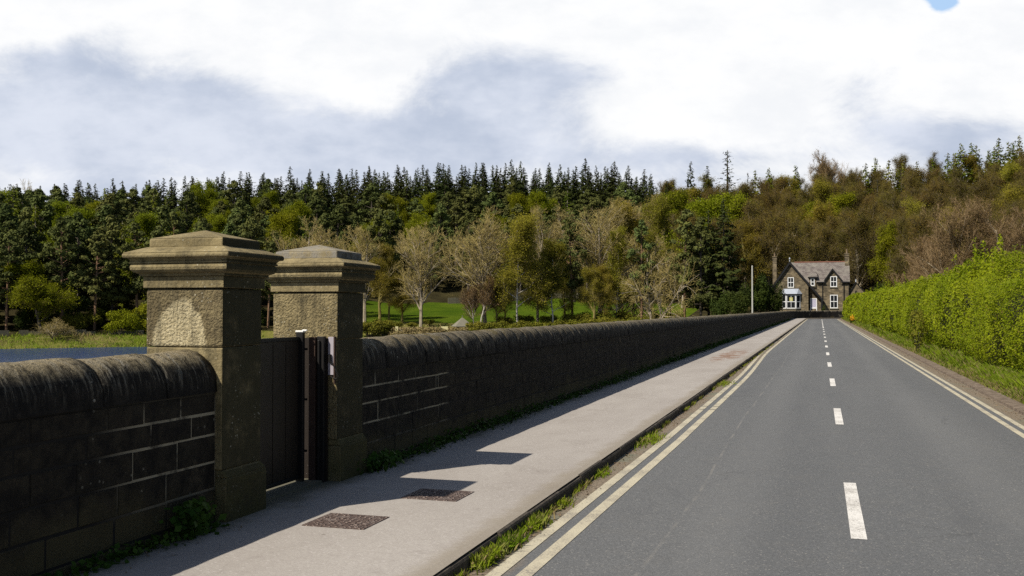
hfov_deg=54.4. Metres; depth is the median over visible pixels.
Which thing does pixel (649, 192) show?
spruce tree
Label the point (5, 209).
pine tree
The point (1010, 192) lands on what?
budding tree
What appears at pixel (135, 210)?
pine tree
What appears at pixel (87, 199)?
pine tree
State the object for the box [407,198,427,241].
pine tree
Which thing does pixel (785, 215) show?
beech tree
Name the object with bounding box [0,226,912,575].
terrain
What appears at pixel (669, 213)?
broadleaf tree
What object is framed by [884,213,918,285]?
beech tree
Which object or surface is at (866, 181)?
larch tree
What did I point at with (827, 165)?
bare tree
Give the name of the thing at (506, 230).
pine tree
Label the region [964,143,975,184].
larch tree
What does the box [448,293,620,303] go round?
field wall
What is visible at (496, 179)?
spruce tree
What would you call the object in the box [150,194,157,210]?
larch tree
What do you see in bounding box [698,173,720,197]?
budding tree
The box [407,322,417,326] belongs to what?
scrub bush
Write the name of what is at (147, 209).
pine tree
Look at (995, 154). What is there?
larch tree
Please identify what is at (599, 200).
pine tree
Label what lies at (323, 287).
gate pier
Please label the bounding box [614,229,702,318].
bare tree
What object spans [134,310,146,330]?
yew bush
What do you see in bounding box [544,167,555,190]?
spruce tree
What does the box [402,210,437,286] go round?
broadleaf tree
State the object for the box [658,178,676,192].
beech tree
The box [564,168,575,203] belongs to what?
spruce tree
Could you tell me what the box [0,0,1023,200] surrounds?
sky
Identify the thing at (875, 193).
beech tree
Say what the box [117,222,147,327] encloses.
pine tree
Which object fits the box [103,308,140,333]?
leafy bush
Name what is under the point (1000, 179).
beech tree
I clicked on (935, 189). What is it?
beech tree
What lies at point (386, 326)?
scrub bush
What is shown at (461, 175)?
spruce tree
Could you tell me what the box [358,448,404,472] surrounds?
weed plant
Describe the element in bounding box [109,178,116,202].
spruce tree
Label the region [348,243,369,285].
budding tree
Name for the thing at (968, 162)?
budding tree
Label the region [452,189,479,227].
pine tree
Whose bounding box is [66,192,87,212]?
pine tree
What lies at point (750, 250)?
budding tree
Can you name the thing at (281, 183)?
spruce tree
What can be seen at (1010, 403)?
kerb
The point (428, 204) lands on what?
broadleaf tree
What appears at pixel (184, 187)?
spruce tree
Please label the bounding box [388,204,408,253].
larch tree
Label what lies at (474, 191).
pine tree
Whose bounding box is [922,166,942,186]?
beech tree
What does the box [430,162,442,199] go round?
spruce tree
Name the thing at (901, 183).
larch tree
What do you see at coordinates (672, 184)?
beech tree
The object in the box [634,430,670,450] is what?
weed tuft
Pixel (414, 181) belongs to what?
spruce tree
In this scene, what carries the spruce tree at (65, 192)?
on the terrain at (438, 308)
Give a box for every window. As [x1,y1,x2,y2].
[782,289,801,310]
[782,295,785,307]
[786,295,795,307]
[788,277,793,287]
[796,295,799,307]
[811,278,814,286]
[829,295,837,308]
[830,276,837,287]
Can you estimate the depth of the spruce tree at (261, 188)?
309.55 m
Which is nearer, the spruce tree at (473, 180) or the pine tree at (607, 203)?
the pine tree at (607, 203)
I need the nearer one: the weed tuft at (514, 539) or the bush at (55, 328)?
the weed tuft at (514, 539)
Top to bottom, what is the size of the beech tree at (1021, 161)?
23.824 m
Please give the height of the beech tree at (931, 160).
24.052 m
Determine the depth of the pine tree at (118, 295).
181.92 m
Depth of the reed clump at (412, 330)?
174.92 m
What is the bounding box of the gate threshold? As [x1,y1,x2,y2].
[266,478,321,501]
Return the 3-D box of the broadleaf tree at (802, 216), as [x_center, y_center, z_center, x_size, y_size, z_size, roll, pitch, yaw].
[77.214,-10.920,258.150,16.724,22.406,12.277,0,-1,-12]
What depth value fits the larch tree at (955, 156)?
296.08 m
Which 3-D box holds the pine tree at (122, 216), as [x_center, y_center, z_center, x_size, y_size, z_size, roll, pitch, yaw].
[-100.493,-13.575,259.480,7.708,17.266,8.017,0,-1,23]
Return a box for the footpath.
[65,318,807,575]
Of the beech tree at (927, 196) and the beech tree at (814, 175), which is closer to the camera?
the beech tree at (927, 196)
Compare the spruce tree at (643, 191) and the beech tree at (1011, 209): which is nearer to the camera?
the beech tree at (1011, 209)
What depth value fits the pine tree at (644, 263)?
252.47 m
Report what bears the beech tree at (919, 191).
on the terrain at (438, 308)
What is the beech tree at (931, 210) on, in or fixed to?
on the terrain at (438, 308)
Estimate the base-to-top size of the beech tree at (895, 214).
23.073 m
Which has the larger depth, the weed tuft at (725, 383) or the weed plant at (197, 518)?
the weed tuft at (725, 383)
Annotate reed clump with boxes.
[387,327,407,334]
[393,327,419,334]
[407,327,431,332]
[417,327,438,333]
[431,327,449,332]
[448,327,468,331]
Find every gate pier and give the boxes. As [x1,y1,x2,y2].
[122,230,283,522]
[265,245,380,480]
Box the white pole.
[752,266,752,312]
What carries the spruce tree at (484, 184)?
on the terrain at (438, 308)
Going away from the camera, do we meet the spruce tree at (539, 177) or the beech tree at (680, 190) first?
the beech tree at (680, 190)
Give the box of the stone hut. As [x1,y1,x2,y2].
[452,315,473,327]
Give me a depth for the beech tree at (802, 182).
320.94 m
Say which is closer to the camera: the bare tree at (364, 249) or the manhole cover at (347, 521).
the manhole cover at (347, 521)
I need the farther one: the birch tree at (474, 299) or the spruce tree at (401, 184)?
the spruce tree at (401, 184)
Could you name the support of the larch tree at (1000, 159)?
on the terrain at (438, 308)
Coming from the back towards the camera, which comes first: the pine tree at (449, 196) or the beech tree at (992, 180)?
the pine tree at (449, 196)
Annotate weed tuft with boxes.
[468,541,505,574]
[480,525,531,555]
[518,509,554,533]
[552,493,575,510]
[593,469,614,479]
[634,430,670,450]
[717,380,736,387]
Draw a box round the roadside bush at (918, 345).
[905,310,929,350]
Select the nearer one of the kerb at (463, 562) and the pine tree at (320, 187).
the kerb at (463, 562)
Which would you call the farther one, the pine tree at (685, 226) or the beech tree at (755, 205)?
the beech tree at (755, 205)
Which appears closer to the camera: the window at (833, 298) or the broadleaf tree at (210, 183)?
the window at (833, 298)
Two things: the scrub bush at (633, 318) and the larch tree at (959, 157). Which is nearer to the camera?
the scrub bush at (633, 318)
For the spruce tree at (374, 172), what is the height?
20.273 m
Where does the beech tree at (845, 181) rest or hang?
on the terrain at (438, 308)
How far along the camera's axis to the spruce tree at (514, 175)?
332.18 m
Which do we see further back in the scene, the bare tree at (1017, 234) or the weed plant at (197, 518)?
the bare tree at (1017, 234)
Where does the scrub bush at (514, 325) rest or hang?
on the terrain at (438, 308)
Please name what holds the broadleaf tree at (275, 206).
on the terrain at (438, 308)
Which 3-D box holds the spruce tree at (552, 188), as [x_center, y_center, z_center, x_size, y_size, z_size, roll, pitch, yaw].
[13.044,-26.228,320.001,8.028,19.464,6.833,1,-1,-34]
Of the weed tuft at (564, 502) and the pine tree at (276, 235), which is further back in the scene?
the pine tree at (276, 235)
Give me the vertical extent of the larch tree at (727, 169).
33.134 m
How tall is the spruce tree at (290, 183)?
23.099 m
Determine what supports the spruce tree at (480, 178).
on the terrain at (438, 308)
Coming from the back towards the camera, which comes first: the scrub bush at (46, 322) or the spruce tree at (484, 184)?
the spruce tree at (484, 184)
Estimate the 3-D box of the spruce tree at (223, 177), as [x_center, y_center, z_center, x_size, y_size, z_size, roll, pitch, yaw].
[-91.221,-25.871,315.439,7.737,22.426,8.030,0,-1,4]
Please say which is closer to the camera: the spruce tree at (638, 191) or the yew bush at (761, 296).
the yew bush at (761, 296)
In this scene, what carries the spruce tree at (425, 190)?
on the terrain at (438, 308)
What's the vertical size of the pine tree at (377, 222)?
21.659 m
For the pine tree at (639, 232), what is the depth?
180.81 m
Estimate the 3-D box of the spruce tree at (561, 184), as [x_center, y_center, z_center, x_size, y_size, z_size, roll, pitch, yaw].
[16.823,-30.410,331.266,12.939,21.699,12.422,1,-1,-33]
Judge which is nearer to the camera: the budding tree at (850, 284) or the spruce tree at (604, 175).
the budding tree at (850, 284)
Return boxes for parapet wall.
[0,349,216,575]
[359,310,843,457]
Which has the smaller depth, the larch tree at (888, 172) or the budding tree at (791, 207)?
the budding tree at (791, 207)
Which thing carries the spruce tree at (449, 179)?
on the terrain at (438, 308)
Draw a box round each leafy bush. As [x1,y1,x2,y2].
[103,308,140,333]
[129,302,146,331]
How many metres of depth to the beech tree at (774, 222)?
225.87 m
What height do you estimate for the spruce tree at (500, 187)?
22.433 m
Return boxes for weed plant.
[159,496,226,542]
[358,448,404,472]
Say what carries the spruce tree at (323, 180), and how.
on the terrain at (438, 308)
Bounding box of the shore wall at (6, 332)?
[0,330,143,335]
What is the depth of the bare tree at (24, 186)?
297.11 m
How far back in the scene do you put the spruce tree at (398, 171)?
334.93 m
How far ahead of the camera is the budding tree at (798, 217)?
254.15 m
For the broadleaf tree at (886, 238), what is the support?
on the terrain at (438, 308)
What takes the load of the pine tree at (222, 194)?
on the terrain at (438, 308)
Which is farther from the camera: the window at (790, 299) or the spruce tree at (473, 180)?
the spruce tree at (473, 180)
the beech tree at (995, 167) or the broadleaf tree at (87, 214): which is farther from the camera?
the beech tree at (995, 167)
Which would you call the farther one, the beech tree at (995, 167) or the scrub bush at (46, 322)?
the beech tree at (995, 167)
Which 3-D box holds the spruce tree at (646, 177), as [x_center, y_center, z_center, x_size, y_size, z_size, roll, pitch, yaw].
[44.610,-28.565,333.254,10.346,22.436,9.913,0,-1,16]
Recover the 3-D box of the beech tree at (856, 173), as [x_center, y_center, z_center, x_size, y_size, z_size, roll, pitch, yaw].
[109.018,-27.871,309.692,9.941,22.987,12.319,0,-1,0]
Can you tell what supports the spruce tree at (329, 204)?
on the terrain at (438, 308)
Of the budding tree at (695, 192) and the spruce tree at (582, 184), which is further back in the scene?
the spruce tree at (582, 184)
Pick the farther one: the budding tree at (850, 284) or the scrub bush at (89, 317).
the budding tree at (850, 284)
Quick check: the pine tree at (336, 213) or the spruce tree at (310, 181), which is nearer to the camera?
the pine tree at (336, 213)
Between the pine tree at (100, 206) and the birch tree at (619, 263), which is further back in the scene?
the pine tree at (100, 206)
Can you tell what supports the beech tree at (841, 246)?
on the terrain at (438, 308)
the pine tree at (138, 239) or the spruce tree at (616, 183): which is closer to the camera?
the pine tree at (138, 239)
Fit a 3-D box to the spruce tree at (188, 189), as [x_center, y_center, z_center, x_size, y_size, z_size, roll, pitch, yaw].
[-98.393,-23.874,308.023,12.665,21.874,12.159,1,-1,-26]
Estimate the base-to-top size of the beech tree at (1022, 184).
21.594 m
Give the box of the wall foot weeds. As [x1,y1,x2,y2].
[29,319,789,575]
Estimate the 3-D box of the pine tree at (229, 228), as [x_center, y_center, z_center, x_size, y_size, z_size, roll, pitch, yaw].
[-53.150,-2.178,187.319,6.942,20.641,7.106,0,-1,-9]
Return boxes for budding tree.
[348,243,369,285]
[367,255,401,320]
[374,240,406,318]
[384,273,419,323]
[480,277,515,321]
[493,265,515,317]
[550,254,574,314]
[570,266,617,317]
[587,203,642,279]
[591,261,619,313]
[604,199,657,302]
[641,191,674,299]
[652,243,687,314]
[684,184,703,201]
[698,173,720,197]
[727,217,769,289]
[773,174,803,200]
[785,208,810,223]
[787,204,807,218]
[801,199,836,233]
[809,179,837,205]
[826,179,841,195]
[834,224,870,287]
[899,197,932,219]
[913,204,974,267]
[961,152,983,196]
[991,181,1023,211]
[995,159,1020,197]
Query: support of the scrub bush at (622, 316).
on the terrain at (438, 308)
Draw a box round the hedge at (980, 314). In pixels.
[842,234,1023,372]
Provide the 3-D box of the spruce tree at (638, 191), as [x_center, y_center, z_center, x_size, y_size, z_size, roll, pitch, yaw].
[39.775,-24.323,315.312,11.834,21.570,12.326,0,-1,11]
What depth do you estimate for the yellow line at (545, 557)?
8.37 m
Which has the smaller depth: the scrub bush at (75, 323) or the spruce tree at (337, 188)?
the scrub bush at (75, 323)
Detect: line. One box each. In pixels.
[485,409,702,575]
[516,410,714,575]
[703,320,804,405]
[714,320,805,405]
[822,321,866,538]
[837,319,1023,437]
[838,319,1023,429]
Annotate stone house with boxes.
[772,249,849,310]
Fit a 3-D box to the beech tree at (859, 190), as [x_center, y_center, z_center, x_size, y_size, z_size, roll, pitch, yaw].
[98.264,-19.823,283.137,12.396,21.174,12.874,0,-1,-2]
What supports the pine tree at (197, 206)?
on the terrain at (438, 308)
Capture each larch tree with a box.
[5,185,23,224]
[28,205,53,282]
[106,222,139,311]
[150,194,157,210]
[164,191,170,209]
[301,218,312,246]
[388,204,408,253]
[561,190,572,229]
[715,150,739,191]
[750,171,765,198]
[761,168,774,193]
[791,166,801,199]
[861,163,873,194]
[869,158,880,184]
[874,179,878,198]
[883,160,899,196]
[894,168,902,198]
[896,162,907,192]
[898,166,903,192]
[926,159,937,179]
[942,152,950,187]
[946,154,966,186]
[951,143,975,198]
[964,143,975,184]
[969,145,982,190]
[974,155,981,183]
[978,150,994,175]
[990,146,997,161]
[992,138,1004,170]
[1002,142,1016,184]
[1002,143,1018,166]
[1011,135,1023,164]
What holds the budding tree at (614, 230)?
on the terrain at (438, 308)
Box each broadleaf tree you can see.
[0,190,15,203]
[2,260,81,330]
[33,198,75,241]
[45,205,97,270]
[85,198,100,218]
[118,211,168,300]
[182,187,217,230]
[187,211,227,232]
[189,178,218,203]
[202,196,229,218]
[223,210,247,224]
[250,190,280,218]
[259,208,302,249]
[263,203,286,228]
[281,199,312,237]
[350,219,392,258]
[380,193,411,229]
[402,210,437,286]
[411,191,437,219]
[479,210,509,242]
[506,191,546,218]
[527,189,558,230]
[583,228,610,264]
[652,209,677,238]
[655,192,731,305]
[658,186,690,261]
[713,189,756,286]
[724,219,787,284]
[799,206,831,221]
[802,189,861,236]
[865,219,910,287]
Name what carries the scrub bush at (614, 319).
on the terrain at (438, 308)
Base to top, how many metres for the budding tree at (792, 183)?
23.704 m
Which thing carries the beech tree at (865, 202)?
on the terrain at (438, 308)
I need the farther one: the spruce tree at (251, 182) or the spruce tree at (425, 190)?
the spruce tree at (251, 182)
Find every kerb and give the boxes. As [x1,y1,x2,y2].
[434,318,840,575]
[840,319,1023,415]
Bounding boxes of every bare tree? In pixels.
[3,179,32,203]
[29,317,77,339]
[268,216,351,293]
[340,222,407,321]
[390,221,459,326]
[419,206,516,323]
[516,202,578,321]
[539,203,587,256]
[555,198,657,312]
[585,247,666,318]
[602,196,651,256]
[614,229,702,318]
[630,193,675,288]
[796,149,850,193]
[885,229,963,285]
[891,195,997,282]
[946,193,1023,272]
[1005,225,1023,265]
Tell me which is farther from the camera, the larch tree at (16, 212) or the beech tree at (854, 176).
the beech tree at (854, 176)
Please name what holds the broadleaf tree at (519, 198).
on the terrain at (438, 308)
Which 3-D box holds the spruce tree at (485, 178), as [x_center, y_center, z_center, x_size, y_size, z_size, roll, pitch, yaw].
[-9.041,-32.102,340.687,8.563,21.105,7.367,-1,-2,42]
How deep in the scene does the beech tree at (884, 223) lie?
218.11 m
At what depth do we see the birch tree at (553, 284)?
181.53 m
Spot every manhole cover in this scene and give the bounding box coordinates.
[302,513,388,529]
[401,488,473,501]
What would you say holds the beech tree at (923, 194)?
on the terrain at (438, 308)
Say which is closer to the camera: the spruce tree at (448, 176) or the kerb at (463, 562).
the kerb at (463, 562)
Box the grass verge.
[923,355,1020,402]
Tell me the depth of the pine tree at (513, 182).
307.21 m
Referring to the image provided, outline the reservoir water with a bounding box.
[0,347,146,362]
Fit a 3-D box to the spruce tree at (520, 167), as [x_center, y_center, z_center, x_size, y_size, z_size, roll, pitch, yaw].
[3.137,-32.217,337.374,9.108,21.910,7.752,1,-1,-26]
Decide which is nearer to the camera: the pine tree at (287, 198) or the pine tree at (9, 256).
the pine tree at (9, 256)
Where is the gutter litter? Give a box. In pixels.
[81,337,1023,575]
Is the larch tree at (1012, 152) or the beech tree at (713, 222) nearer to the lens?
the beech tree at (713, 222)
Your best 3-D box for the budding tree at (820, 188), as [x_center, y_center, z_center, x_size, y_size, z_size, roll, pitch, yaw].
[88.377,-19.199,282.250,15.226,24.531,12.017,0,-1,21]
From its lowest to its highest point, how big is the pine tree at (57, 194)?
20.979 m
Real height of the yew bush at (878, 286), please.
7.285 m
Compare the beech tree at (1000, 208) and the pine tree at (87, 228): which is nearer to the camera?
the pine tree at (87, 228)
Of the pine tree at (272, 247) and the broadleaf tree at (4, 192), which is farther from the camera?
the broadleaf tree at (4, 192)
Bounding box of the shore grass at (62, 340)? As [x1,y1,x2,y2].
[0,323,454,348]
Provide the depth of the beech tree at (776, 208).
273.75 m
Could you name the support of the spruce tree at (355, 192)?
on the terrain at (438, 308)
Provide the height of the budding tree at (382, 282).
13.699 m
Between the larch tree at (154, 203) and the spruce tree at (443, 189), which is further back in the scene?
the spruce tree at (443, 189)
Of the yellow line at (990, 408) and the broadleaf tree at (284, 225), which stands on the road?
the yellow line at (990, 408)
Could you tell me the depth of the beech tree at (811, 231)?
241.96 m
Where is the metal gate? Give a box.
[259,330,337,489]
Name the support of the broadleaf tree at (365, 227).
on the terrain at (438, 308)
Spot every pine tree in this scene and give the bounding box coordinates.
[0,192,19,226]
[0,203,19,306]
[0,220,29,321]
[0,220,53,326]
[0,234,25,329]
[0,262,14,311]
[4,187,29,219]
[9,220,52,308]
[18,207,42,240]
[20,193,34,210]
[21,190,34,208]
[21,194,56,262]
[24,189,48,207]
[37,216,87,325]
[45,215,92,285]
[47,185,68,201]
[47,188,66,203]
[53,212,106,315]
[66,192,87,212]
[73,230,117,329]
[79,225,97,310]
[82,197,92,205]
[86,214,131,324]
[87,204,120,269]
[88,202,121,265]
[93,193,127,231]
[108,221,138,309]
[114,189,132,218]
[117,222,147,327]
[118,204,132,236]
[119,188,148,225]
[121,208,141,273]
[131,225,164,306]
[137,185,151,205]
[138,203,146,212]
[142,205,155,226]
[144,188,168,213]
[152,205,172,235]
[162,211,185,236]
[170,209,185,227]
[174,191,200,232]
[185,192,203,231]
[193,218,212,230]
[193,222,208,231]
[208,207,227,218]
[215,192,230,208]
[215,201,227,218]
[221,222,240,236]
[223,180,249,209]
[227,199,250,223]
[228,208,244,223]
[231,213,252,289]
[240,217,268,299]
[246,204,253,216]
[248,197,278,228]
[253,229,268,248]
[253,242,278,327]
[255,178,280,211]
[259,215,270,232]
[261,230,286,314]
[276,237,300,292]
[279,190,296,211]
[289,222,307,241]
[296,184,314,225]
[299,216,310,242]
[306,191,331,234]
[309,195,329,235]
[311,181,331,230]
[314,212,338,247]
[322,204,355,248]
[331,196,360,245]
[331,217,357,250]
[349,214,359,242]
[353,183,380,225]
[362,194,394,234]
[365,213,402,275]
[371,210,388,238]
[383,211,403,260]
[391,218,411,277]
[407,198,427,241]
[411,206,428,221]
[419,220,447,289]
[430,203,455,274]
[434,191,463,249]
[434,200,468,264]
[449,212,488,289]
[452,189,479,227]
[457,217,477,257]
[464,185,483,228]
[477,187,491,217]
[477,213,495,270]
[481,192,509,243]
[493,225,511,286]
[500,177,521,216]
[504,203,530,263]
[508,263,525,290]
[532,209,546,254]
[533,216,558,257]
[542,207,563,244]
[547,186,573,220]
[553,206,565,230]
[555,210,592,301]
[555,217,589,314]
[572,189,594,216]
[572,211,603,289]
[579,196,601,233]
[589,195,604,231]
[600,197,613,214]
[612,182,629,211]
[621,189,640,219]
[626,219,657,319]
[633,231,657,279]
[664,209,706,316]
[678,216,724,315]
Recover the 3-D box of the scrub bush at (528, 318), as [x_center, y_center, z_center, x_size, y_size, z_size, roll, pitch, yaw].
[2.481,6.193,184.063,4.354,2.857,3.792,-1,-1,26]
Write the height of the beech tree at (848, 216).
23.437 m
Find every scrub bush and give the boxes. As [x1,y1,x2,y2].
[0,315,4,323]
[20,304,50,324]
[41,317,59,330]
[60,314,88,329]
[74,308,105,328]
[363,321,379,336]
[370,319,394,335]
[386,319,402,330]
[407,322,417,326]
[424,319,434,325]
[465,320,484,330]
[477,322,494,329]
[490,320,509,328]
[494,316,514,324]
[504,323,522,327]
[513,314,535,321]
[516,320,535,326]
[530,321,549,326]
[537,314,558,323]
[546,319,572,325]
[559,313,579,323]
[567,319,586,324]
[572,311,591,320]
[585,316,607,322]
[595,311,616,320]
[604,317,626,321]
[613,310,636,320]
[625,316,641,320]
[642,312,658,319]
[663,312,683,317]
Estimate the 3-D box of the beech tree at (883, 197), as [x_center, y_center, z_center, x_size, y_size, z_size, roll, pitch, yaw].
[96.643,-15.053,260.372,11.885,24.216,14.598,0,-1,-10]
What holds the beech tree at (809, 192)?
on the terrain at (438, 308)
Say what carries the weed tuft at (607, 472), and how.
on the road
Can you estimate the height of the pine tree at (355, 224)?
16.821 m
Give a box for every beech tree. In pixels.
[646,221,674,295]
[657,180,675,195]
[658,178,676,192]
[662,210,701,307]
[666,208,682,298]
[671,186,691,202]
[690,217,722,282]
[704,185,718,200]
[712,187,725,196]
[721,182,736,195]
[721,220,747,286]
[727,197,771,292]
[734,179,756,200]
[738,214,788,282]
[740,212,788,281]
[747,207,804,286]
[748,198,763,278]
[752,190,771,218]
[754,227,786,280]
[756,182,782,205]
[757,176,774,193]
[760,189,789,213]
[769,188,791,205]
[770,175,795,206]
[773,205,789,214]
[774,191,795,211]
[776,207,790,261]
[776,216,831,277]
[781,218,822,263]
[786,218,815,261]
[791,222,839,262]
[792,176,805,191]
[792,198,807,210]
[795,181,815,203]
[806,184,823,204]
[807,214,844,260]
[810,171,817,185]
[812,170,836,198]
[824,179,841,200]
[828,221,875,287]
[834,176,850,192]
[835,206,855,217]
[835,207,857,238]
[835,208,878,289]
[838,182,866,212]
[843,179,857,205]
[843,206,892,291]
[846,167,863,182]
[848,171,865,186]
[853,184,870,210]
[854,189,875,204]
[854,195,886,214]
[854,199,880,233]
[864,169,887,193]
[864,212,896,284]
[864,224,894,289]
[868,179,895,198]
[871,211,920,278]
[873,188,896,210]
[873,205,894,284]
[874,178,899,202]
[879,184,896,208]
[880,190,904,213]
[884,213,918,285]
[890,153,925,184]
[891,206,908,220]
[897,168,924,201]
[898,164,927,201]
[899,196,922,215]
[899,212,950,279]
[903,189,936,211]
[905,211,936,281]
[913,187,923,199]
[915,200,939,254]
[916,179,972,215]
[917,185,949,208]
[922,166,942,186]
[924,151,944,180]
[928,168,955,193]
[928,176,952,199]
[939,188,965,214]
[939,193,964,211]
[940,165,979,208]
[964,195,997,216]
[965,176,999,212]
[970,215,992,251]
[974,188,1000,200]
[978,159,1007,187]
[978,167,1004,199]
[983,206,1006,219]
[984,211,1006,247]
[986,168,1006,188]
[986,197,1023,265]
[989,196,1022,216]
[1000,178,1023,199]
[1002,181,1023,199]
[1008,146,1023,184]
[1012,164,1023,184]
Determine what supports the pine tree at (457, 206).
on the terrain at (438, 308)
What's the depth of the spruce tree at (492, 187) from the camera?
321.27 m
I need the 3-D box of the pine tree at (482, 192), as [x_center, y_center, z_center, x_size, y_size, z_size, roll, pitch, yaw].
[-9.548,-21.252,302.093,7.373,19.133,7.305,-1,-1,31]
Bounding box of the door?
[810,298,816,310]
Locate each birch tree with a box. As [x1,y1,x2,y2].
[456,275,503,321]
[491,208,553,323]
[513,237,577,321]
[603,224,642,315]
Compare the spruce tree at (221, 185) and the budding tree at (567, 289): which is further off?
the spruce tree at (221, 185)
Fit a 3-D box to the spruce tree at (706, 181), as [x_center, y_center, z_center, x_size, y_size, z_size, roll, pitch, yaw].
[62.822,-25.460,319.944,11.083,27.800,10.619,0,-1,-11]
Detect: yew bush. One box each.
[13,305,32,328]
[96,304,108,324]
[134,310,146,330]
[261,306,267,325]
[709,289,730,314]
[727,280,753,313]
[748,271,769,312]
[761,280,785,311]
[872,282,886,291]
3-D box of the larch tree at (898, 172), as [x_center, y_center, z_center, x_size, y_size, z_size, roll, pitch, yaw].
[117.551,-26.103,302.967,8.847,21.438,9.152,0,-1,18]
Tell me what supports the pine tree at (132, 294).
on the terrain at (438, 308)
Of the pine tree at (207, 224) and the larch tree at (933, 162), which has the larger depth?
the larch tree at (933, 162)
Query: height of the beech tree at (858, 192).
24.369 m
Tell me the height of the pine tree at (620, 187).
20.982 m
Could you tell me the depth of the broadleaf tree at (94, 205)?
236.78 m
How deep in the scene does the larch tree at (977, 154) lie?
295.36 m
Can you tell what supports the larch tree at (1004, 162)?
on the terrain at (438, 308)
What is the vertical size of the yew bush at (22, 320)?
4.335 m
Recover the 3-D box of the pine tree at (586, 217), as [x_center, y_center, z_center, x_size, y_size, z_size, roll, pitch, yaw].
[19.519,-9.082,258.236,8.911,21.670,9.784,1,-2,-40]
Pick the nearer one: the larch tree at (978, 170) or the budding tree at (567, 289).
the budding tree at (567, 289)
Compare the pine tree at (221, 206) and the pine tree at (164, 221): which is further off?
the pine tree at (221, 206)
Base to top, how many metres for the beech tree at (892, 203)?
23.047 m
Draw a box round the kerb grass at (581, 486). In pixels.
[447,344,772,575]
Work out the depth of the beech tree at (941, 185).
268.54 m
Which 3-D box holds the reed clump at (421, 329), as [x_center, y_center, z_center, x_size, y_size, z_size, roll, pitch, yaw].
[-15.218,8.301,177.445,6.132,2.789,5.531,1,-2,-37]
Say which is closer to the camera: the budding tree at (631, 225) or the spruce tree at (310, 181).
the budding tree at (631, 225)
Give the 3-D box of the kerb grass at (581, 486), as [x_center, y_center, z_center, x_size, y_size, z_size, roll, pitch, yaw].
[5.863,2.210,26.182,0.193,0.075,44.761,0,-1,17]
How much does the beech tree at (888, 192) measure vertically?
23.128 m
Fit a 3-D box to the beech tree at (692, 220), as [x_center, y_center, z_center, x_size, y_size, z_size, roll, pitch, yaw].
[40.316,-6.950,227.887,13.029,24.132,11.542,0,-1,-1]
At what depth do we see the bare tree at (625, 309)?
190.12 m
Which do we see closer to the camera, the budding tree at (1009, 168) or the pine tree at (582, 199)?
the budding tree at (1009, 168)
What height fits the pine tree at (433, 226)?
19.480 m
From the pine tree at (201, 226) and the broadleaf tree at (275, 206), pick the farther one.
the broadleaf tree at (275, 206)
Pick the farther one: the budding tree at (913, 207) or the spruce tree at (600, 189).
the spruce tree at (600, 189)
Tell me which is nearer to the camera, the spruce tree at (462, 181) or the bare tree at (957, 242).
the bare tree at (957, 242)
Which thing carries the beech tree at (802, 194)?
on the terrain at (438, 308)
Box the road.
[467,319,1023,575]
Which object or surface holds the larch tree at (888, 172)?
on the terrain at (438, 308)
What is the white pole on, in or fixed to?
on the terrain at (438, 308)
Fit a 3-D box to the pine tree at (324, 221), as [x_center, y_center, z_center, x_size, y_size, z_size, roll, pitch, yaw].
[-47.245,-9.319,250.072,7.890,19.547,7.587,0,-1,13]
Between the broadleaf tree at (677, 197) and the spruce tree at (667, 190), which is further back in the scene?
the spruce tree at (667, 190)
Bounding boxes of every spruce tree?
[61,183,68,203]
[71,181,84,199]
[85,184,94,197]
[93,184,101,201]
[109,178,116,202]
[151,180,165,205]
[160,178,166,204]
[162,177,177,211]
[168,181,183,208]
[176,176,193,210]
[178,176,189,208]
[217,174,227,195]
[218,171,230,198]
[229,171,252,210]
[242,172,256,208]
[243,173,253,209]
[247,179,255,210]
[249,174,264,208]
[250,177,265,210]
[274,178,285,207]
[276,177,286,205]
[284,167,298,192]
[289,179,297,202]
[293,178,302,201]
[296,169,316,202]
[306,179,312,201]
[319,173,333,206]
[324,173,335,220]
[328,174,362,237]
[330,170,345,203]
[331,169,344,224]
[346,169,358,219]
[349,170,363,218]
[352,173,369,226]
[362,166,373,207]
[363,173,382,217]
[371,170,382,204]
[380,172,396,196]
[391,165,401,194]
[391,167,405,198]
[393,167,413,211]
[398,170,414,220]
[410,168,421,210]
[411,170,418,196]
[414,165,430,198]
[414,170,434,217]
[423,170,432,191]
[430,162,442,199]
[431,163,448,218]
[434,170,450,221]
[444,168,455,194]
[445,165,454,199]
[446,176,463,227]
[453,165,465,195]
[458,166,470,197]
[460,169,472,212]
[466,175,480,214]
[469,162,479,190]
[476,163,489,192]
[477,162,488,214]
[477,164,489,197]
[483,165,498,217]
[489,169,501,197]
[491,168,510,224]
[502,163,509,197]
[503,159,519,189]
[503,167,522,207]
[513,167,532,205]
[516,161,529,192]
[529,176,536,192]
[530,168,546,199]
[537,168,544,190]
[542,164,552,194]
[543,168,553,202]
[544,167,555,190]
[545,165,574,206]
[547,177,559,204]
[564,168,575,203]
[565,171,581,217]
[570,166,579,196]
[572,169,586,204]
[576,158,592,205]
[579,166,597,221]
[586,172,596,211]
[589,172,610,209]
[593,165,601,192]
[600,167,612,206]
[601,162,625,208]
[604,165,617,197]
[611,173,621,197]
[623,166,634,199]
[632,178,647,216]
[635,169,648,201]
[639,176,648,201]
[644,174,656,202]
[647,182,656,206]
[664,182,670,194]
[685,161,699,199]
[692,210,726,315]
[700,166,714,199]
[700,198,751,309]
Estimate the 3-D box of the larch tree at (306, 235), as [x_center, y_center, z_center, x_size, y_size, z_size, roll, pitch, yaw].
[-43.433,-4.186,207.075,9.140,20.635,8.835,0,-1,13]
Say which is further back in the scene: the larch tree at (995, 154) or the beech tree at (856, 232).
the larch tree at (995, 154)
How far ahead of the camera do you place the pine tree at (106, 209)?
212.08 m
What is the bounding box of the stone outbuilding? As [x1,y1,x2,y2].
[849,279,864,294]

